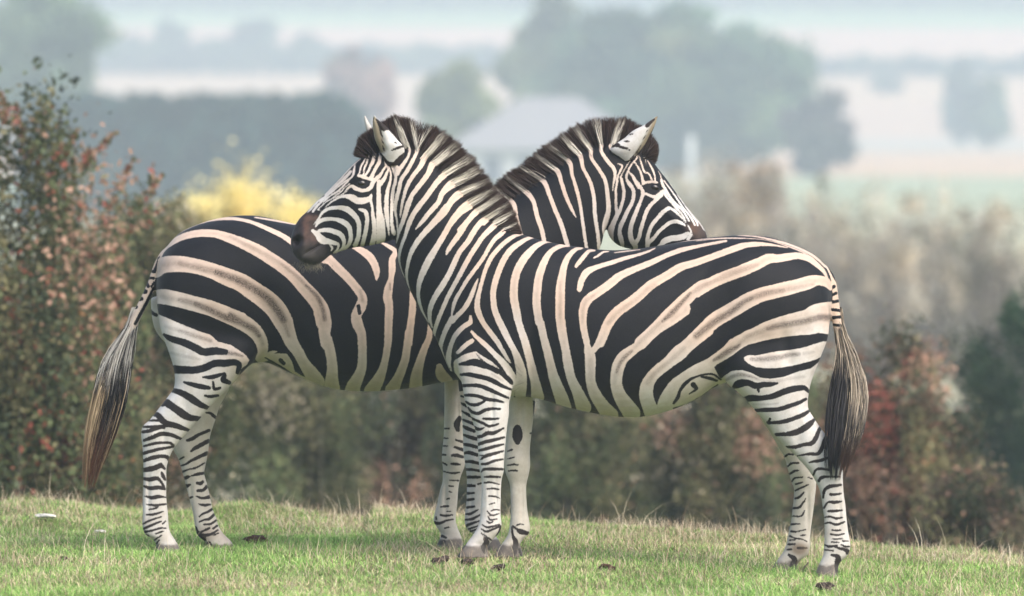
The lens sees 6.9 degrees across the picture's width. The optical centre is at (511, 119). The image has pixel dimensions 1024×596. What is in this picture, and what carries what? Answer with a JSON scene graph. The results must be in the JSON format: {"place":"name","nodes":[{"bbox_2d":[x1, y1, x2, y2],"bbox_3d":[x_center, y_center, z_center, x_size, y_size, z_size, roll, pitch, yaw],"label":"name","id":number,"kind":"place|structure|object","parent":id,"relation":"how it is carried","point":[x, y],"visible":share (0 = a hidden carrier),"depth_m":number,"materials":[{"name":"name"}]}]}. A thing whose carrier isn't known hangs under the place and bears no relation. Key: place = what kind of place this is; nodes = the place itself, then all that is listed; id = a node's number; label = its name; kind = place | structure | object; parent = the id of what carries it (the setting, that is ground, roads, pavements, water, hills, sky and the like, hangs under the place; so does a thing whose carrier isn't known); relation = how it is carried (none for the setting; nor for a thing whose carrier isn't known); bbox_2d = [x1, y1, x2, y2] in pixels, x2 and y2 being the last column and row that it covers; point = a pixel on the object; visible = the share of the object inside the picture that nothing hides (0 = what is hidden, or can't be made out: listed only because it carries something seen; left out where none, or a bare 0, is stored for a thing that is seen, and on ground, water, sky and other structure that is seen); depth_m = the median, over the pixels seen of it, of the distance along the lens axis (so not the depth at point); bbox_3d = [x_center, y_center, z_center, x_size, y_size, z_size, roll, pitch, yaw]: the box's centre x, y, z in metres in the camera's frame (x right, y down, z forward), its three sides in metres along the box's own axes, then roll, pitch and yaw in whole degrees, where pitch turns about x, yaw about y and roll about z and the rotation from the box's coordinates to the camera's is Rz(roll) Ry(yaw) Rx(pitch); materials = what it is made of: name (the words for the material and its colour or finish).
{"place":"outdoors","nodes":[
{"label":"outdoors","id":0,"kind":"place"},
{"bbox_2d":[0,0,1023,595],"bbox_3d":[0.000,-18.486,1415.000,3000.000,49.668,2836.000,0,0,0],"label":"ground","id":1,"kind":"structure","parent":0,"point":[890,126],"depth_m":1304.72,"materials":[{"name":"green plant"}]},
{"bbox_2d":[35,513,55,518],"bbox_3d":[-1.975,1.679,36.139,0.126,0.021,0.055,0,0,39],"label":"pale stone","id":2,"kind":"object","parent":1,"relation":"on","point":[44,515],"visible":1,"depth_m":36.11,"materials":[{"name":"white stone"}]},
{"bbox_2d":[0,0,123,151],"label":"valley tree","id":3,"kind":"object","parent":1,"relation":"on","point":[31,29],"visible":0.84,"depth_m":598.91,"materials":[{"name":"green plant"}]},
{"bbox_2d":[0,31,170,508],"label":"hawthorn bush","id":4,"kind":"object","parent":1,"relation":"on","point":[40,338],"visible":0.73,"depth_m":46.83,"materials":[{"name":"green plant"}]},
{"bbox_2d":[5,303,180,509],"bbox_3d":[-2.805,2.822,51.990,1.541,3.657,1.379,0,0,31],"label":"hawthorn bush","id":5,"kind":"object","parent":1,"relation":"on","point":[168,471],"depth_m":51.94,"materials":[{"name":"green plant"}]},
{"bbox_2d":[36,128,154,506],"bbox_3d":[-2.514,2.322,51.058,0.937,4.555,0.777,0,0,21],"label":"hawthorn bush","id":6,"kind":"object","parent":1,"relation":"on","point":[133,286],"visible":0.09,"depth_m":50.92,"materials":[{"name":"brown plant"}]},
{"bbox_2d":[114,34,145,71],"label":"tree","id":7,"kind":"object","parent":1,"relation":"on","point":[126,40],"visible":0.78,"depth_m":1387.93,"materials":[{"name":"green plant"}]},
{"bbox_2d":[147,17,192,53],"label":"tree","id":8,"kind":"object","parent":1,"relation":"on","point":[168,31],"visible":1,"depth_m":1383.94,"materials":[{"name":"green plant"}]},
{"bbox_2d":[94,167,263,511],"bbox_3d":[-2.325,2.543,53.992,1.510,4.494,1.112,0,0,0],"label":"hawthorn bush","id":9,"kind":"object","parent":1,"relation":"on","point":[169,225],"visible":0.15,"depth_m":53.86,"materials":[{"name":"green plant"}]},
{"bbox_2d":[146,198,220,509],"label":"autumn bush","id":10,"kind":"object","parent":1,"relation":"on","point":[199,218],"depth_m":95.03,"materials":[{"name":"yellow plant"}]},
{"bbox_2d":[10,86,372,216],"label":"conifer hedge","id":11,"kind":"object","parent":1,"relation":"on","point":[304,140],"visible":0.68,"depth_m":479.33,"materials":[{"name":"green plant"}]},
{"bbox_2d":[205,36,228,62],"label":"tree","id":12,"kind":"object","parent":1,"relation":"on","point":[218,40],"visible":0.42,"depth_m":1392.36,"materials":[{"name":"green plant"}]},
{"bbox_2d":[137,139,321,500],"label":"autumn bush","id":13,"kind":"object","parent":1,"relation":"on","point":[235,199],"visible":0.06,"depth_m":120.00,"materials":[{"name":"yellow plant"}]},
{"bbox_2d":[227,17,280,72],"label":"tree","id":14,"kind":"object","parent":1,"relation":"on","point":[259,29],"visible":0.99,"depth_m":1385.40,"materials":[{"name":"green plant"}]},
{"bbox_2d":[242,535,267,543],"bbox_3d":[-1.022,1.682,34.134,0.077,0.043,0.095,0,0,-38],"label":"dung clod","id":15,"kind":"object","parent":1,"relation":"on","point":[255,538],"visible":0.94,"depth_m":34.12,"materials":[{"name":"brown soil"}]},
{"bbox_2d":[187,362,392,516],"bbox_3d":[-1.692,3.384,61.951,1.324,4.298,1.307,0,0,-32],"label":"hawthorn bush","id":16,"kind":"object","parent":1,"relation":"on","point":[293,461],"visible":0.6,"depth_m":61.74,"materials":[{"name":"green plant"}]},
{"bbox_2d":[289,31,318,71],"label":"tree","id":17,"kind":"object","parent":1,"relation":"on","point":[306,37],"visible":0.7,"depth_m":1390.11,"materials":[{"name":"green plant"}]},
{"bbox_2d":[96,37,513,74],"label":"field hedge","id":18,"kind":"object","parent":1,"relation":"on","point":[229,57],"visible":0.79,"depth_m":1375.89,"materials":[{"name":"green plant"}]},
{"bbox_2d":[320,45,399,121],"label":"valley tree","id":19,"kind":"object","parent":1,"relation":"on","point":[367,85],"visible":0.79,"depth_m":833.66,"materials":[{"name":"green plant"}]},
{"bbox_2d":[324,385,442,515],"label":"hawthorn bush","id":20,"kind":"object","parent":1,"relation":"on","point":[395,466],"visible":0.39,"depth_m":65.78,"materials":[{"name":"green plant"}]},
{"bbox_2d":[82,115,706,551],"bbox_3d":[-0.453,0.843,33.750,2.495,1.733,0.584,0,0,0],"label":"zebra","id":21,"kind":"object","parent":1,"relation":"on","point":[234,299],"visible":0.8,"depth_m":33.57,"materials":[{"name":"black"}]},
{"bbox_2d":[431,555,449,564],"bbox_3d":[-0.275,1.682,32.528,0.077,0.045,0.075,0,0,39],"label":"dung clod","id":22,"kind":"object","parent":1,"relation":"on","point":[436,559],"visible":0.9,"depth_m":32.51,"materials":[{"name":"brown soil"}]},
{"bbox_2d":[412,56,501,140],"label":"valley tree","id":23,"kind":"object","parent":1,"relation":"on","point":[455,100],"visible":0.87,"depth_m":650.91,"materials":[{"name":"green plant"}]},
{"bbox_2d":[459,558,474,565],"bbox_3d":[-0.174,1.684,32.457,0.063,0.032,0.088,0,0,5],"label":"dung clod","id":24,"kind":"object","parent":1,"relation":"on","point":[464,560],"visible":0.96,"depth_m":32.44,"materials":[{"name":"brown soil"}]},
{"bbox_2d":[415,382,536,516],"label":"hawthorn bush","id":25,"kind":"object","parent":1,"relation":"on","point":[438,406],"visible":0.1,"depth_m":63.95,"materials":[{"name":"green plant"}]},
{"bbox_2d":[490,563,504,571],"bbox_3d":[-0.055,1.689,32.094,0.071,0.042,0.077,0,0,17],"label":"dung clod","id":26,"kind":"object","parent":1,"relation":"on","point":[499,566],"visible":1,"depth_m":32.07,"materials":[{"name":"brown soil"}]},
{"bbox_2d":[0,0,1023,13],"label":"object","id":27,"kind":"object","parent":1,"relation":"on","point":[383,6],"visible":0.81,"depth_m":1699.76,"materials":[{"name":"white"}]},
{"bbox_2d":[489,0,582,106],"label":"valley tree","id":28,"kind":"object","parent":1,"relation":"on","point":[526,57],"visible":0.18,"depth_m":755.94,"materials":[{"name":"green plant"}]},
{"bbox_2d":[456,97,659,183],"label":"barn","id":29,"kind":"structure","parent":1,"relation":"on","point":[511,136],"depth_m":648.04,"materials":[{"name":"grey"}]},
{"bbox_2d":[483,156,501,183],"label":"door","id":30,"kind":"structure","parent":29,"relation":"in","point":[492,165],"depth_m":645.75,"materials":[{"name":"grey"}]},
{"bbox_2d":[518,156,533,166],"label":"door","id":31,"kind":"structure","parent":29,"relation":"in","point":[520,158],"depth_m":645.75,"materials":[{"name":"grey"}]},
{"bbox_2d":[289,114,868,577],"bbox_3d":[0.251,0.871,33.000,2.245,1.799,0.576,0,0,0],"label":"zebra","id":32,"kind":"object","parent":1,"relation":"on","point":[517,322],"visible":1,"depth_m":32.81,"materials":[{"name":"black"}]},
{"bbox_2d":[501,398,658,525],"bbox_3d":[0.494,3.453,62.012,1.328,4.169,1.084,0,0,0],"label":"hawthorn bush","id":33,"kind":"object","parent":1,"relation":"on","point":[576,458],"visible":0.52,"depth_m":61.76,"materials":[{"name":"green plant"}]},
{"bbox_2d":[598,563,615,570],"bbox_3d":[0.361,1.703,32.455,0.063,0.030,0.055,0,0,-36],"label":"dung clod","id":34,"kind":"object","parent":1,"relation":"on","point":[608,566],"visible":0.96,"depth_m":32.44,"materials":[{"name":"brown soil"}]},
{"bbox_2d":[614,414,678,527],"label":"hawthorn bush","id":35,"kind":"object","parent":1,"relation":"on","point":[648,511],"visible":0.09,"depth_m":65.83,"materials":[{"name":"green plant"}]},
{"bbox_2d":[511,0,825,172],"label":"valley tree","id":36,"kind":"object","parent":1,"relation":"on","point":[680,70],"visible":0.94,"depth_m":725.84,"materials":[{"name":"green plant"}]},
{"bbox_2d":[687,136,694,195],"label":"marker post","id":37,"kind":"object","parent":1,"relation":"on","point":[690,148],"visible":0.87,"depth_m":574.79,"materials":[{"name":"white paint"}]},
{"bbox_2d":[616,382,790,533],"bbox_3d":[1.420,3.357,59.967,1.379,3.927,1.056,0,0,0],"label":"hawthorn bush","id":38,"kind":"object","parent":1,"relation":"on","point":[689,455],"visible":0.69,"depth_m":59.73,"materials":[{"name":"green plant"}]},
{"bbox_2d":[663,141,772,237],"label":"bare shrub","id":39,"kind":"object","parent":1,"relation":"on","point":[726,229],"visible":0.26,"depth_m":199.34,"materials":[{"name":"beige plant"}]},
{"bbox_2d":[705,146,805,240],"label":"bare shrub","id":40,"kind":"object","parent":1,"relation":"on","point":[763,202],"visible":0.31,"depth_m":212.58,"materials":[{"name":"beige plant"}]},
{"bbox_2d":[749,359,848,537],"bbox_3d":[2.194,3.733,64.038,1.021,3.972,0.868,0,0,0],"label":"hawthorn bush","id":41,"kind":"object","parent":1,"relation":"on","point":[814,392],"visible":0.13,"depth_m":63.80,"materials":[{"name":"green plant"}]},
{"bbox_2d":[775,86,861,176],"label":"valley tree","id":42,"kind":"object","parent":1,"relation":"on","point":[818,135],"visible":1,"depth_m":703.66,"materials":[{"name":"green plant"}]},
{"bbox_2d":[761,170,882,367],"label":"bare shrub","id":43,"kind":"object","parent":1,"relation":"on","point":[810,241],"visible":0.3,"depth_m":189.77,"materials":[{"name":"beige plant"}]},
{"bbox_2d":[815,582,834,590],"bbox_3d":[1.165,1.744,31.867,0.063,0.035,0.080,0,0,43],"label":"dung clod","id":44,"kind":"object","parent":1,"relation":"on","point":[826,585],"visible":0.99,"depth_m":31.85,"materials":[{"name":"brown soil"}]},
{"bbox_2d":[807,162,952,395],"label":"bare shrub","id":45,"kind":"object","parent":1,"relation":"on","point":[865,293],"visible":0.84,"depth_m":174.42,"materials":[{"name":"beige plant"}]},
{"bbox_2d":[867,74,903,93],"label":"valley tree","id":46,"kind":"object","parent":1,"relation":"on","point":[883,83],"visible":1,"depth_m":1311.72,"materials":[{"name":"green plant"}]},
{"bbox_2d":[777,303,996,546],"bbox_3d":[2.508,3.109,56.986,1.477,3.801,1.133,0,0,0],"label":"hawthorn bush","id":47,"kind":"object","parent":1,"relation":"on","point":[900,460],"visible":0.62,"depth_m":56.80,"materials":[{"name":"brown plant"}]},
{"bbox_2d":[809,51,1023,76],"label":"field hedge","id":48,"kind":"object","parent":1,"relation":"on","point":[863,63],"visible":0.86,"depth_m":1367.52,"materials":[{"name":"green plant"}]},
{"bbox_2d":[864,172,1005,374],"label":"bare shrub","id":49,"kind":"object","parent":1,"relation":"on","point":[936,312],"visible":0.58,"depth_m":185.94,"materials":[{"name":"beige plant"}]},
{"bbox_2d":[937,58,978,145],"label":"valley tree","id":50,"kind":"object","parent":1,"relation":"on","point":[958,80],"visible":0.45,"depth_m":1159.12,"materials":[{"name":"green plant"}]},
{"bbox_2d":[908,452,1023,556],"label":"bramble bush","id":51,"kind":"object","parent":1,"relation":"on","point":[956,509],"visible":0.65,"depth_m":51.88,"materials":[{"name":"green plant"}]},
{"bbox_2d":[934,179,1023,409],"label":"bare shrub","id":52,"kind":"object","parent":1,"relation":"on","point":[990,301],"visible":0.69,"depth_m":166.96,"materials":[{"name":"beige plant"}]},
{"bbox_2d":[936,278,1023,556],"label":"young pine","id":53,"kind":"object","parent":1,"relation":"on","point":[1000,399],"visible":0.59,"depth_m":74.79,"materials":[{"name":"green plant"}]},
{"bbox_2d":[958,75,1013,148],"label":"valley tree","id":54,"kind":"object","parent":1,"relation":"on","point":[984,113],"visible":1,"depth_m":1067.69,"materials":[{"name":"green plant"}]},
{"bbox_2d":[0,472,1023,595],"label":"grass","id":55,"kind":"structure","parent":0,"point":[313,541],"depth_m":32.96,"materials":[{"name":"green plant"}]}
]}

